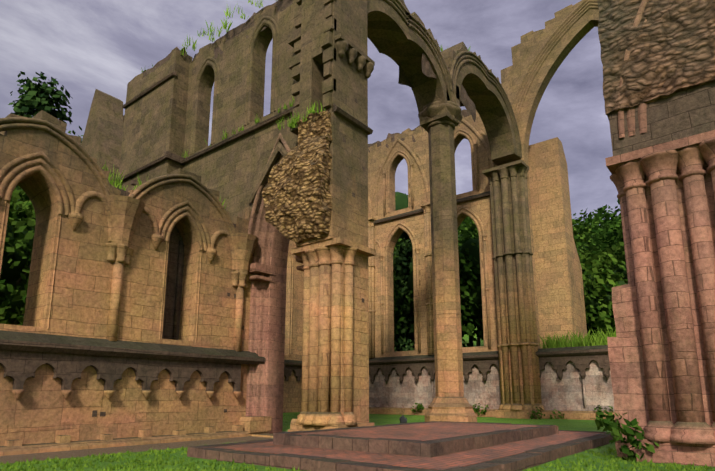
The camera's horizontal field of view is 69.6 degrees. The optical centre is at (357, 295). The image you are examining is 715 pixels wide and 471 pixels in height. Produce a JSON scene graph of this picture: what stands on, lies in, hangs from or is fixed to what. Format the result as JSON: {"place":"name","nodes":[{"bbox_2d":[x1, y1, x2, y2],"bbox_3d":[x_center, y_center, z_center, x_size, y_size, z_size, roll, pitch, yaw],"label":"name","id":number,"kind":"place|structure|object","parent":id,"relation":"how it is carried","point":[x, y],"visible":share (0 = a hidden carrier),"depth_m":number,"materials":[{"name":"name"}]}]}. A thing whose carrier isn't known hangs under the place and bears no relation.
{"place":"outdoors","nodes":[
{"label":"outdoors","id":0,"kind":"place"},
{"bbox_2d":[81,0,303,437],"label":"ruined stone wall","id":1,"kind":"structure","parent":0,"point":[162,129],"depth_m":17.11,"materials":[{"name":"beige stone"}]},
{"bbox_2d":[123,115,303,412],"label":"nine altars north wall","id":2,"kind":"structure","parent":0,"point":[293,345],"depth_m":31.77,"materials":[{"name":"beige stone"}]},
{"bbox_2d":[0,0,619,225],"label":"sky","id":3,"kind":"structure","parent":0,"point":[87,46],"materials":[{"name":"grey"}]},
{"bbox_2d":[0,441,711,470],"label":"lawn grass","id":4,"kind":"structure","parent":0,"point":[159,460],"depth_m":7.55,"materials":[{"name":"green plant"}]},
{"bbox_2d":[0,327,714,470],"bbox_3d":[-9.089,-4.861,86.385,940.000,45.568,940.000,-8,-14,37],"label":"lawn","id":5,"kind":"structure","parent":0,"point":[561,424],"depth_m":9.88,"materials":[{"name":"green plant"}]},
{"bbox_2d":[0,110,268,455],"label":"aisle wall","id":6,"kind":"structure","parent":5,"relation":"on","point":[133,330],"depth_m":12.10,"materials":[{"name":"stone"}]},
{"bbox_2d":[262,0,375,431],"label":"stone pillar","id":7,"kind":"structure","parent":5,"relation":"on","point":[315,193],"depth_m":13.34,"materials":[{"name":"stone"}]},
{"bbox_2d":[0,71,659,462],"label":"valley trees","id":8,"kind":"object","parent":5,"relation":"on","point":[598,239],"visible":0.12,"depth_m":27.84,"materials":[{"name":"green plant"}]},
{"bbox_2d":[187,421,613,470],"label":"stone platform","id":9,"kind":"structure","parent":5,"relation":"on","point":[446,446],"depth_m":8.25,"materials":[{"name":"stone"}]},
{"bbox_2d":[399,415,406,422],"bbox_3d":[1.461,4.024,16.498,0.260,0.411,0.310,-1,-11,3],"label":"gravestone","id":10,"kind":"object","parent":5,"relation":"on","point":[402,419],"visible":0.75,"depth_m":16.37,"materials":[{"name":"black stone"}]},
{"bbox_2d":[368,0,615,419],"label":"ruined wall","id":11,"kind":"structure","parent":5,"relation":"on","point":[537,349],"depth_m":25.78,"materials":[{"name":"beige stone"}]},
{"bbox_2d":[597,0,714,466],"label":"clustered pillar","id":12,"kind":"structure","parent":5,"relation":"on","point":[658,59],"depth_m":8.42,"materials":[{"name":"stone"}]},
{"bbox_2d":[367,0,521,421],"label":"nine altars arcade","id":13,"kind":"object","parent":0,"point":[445,85],"visible":0.92,"depth_m":19.29}
]}

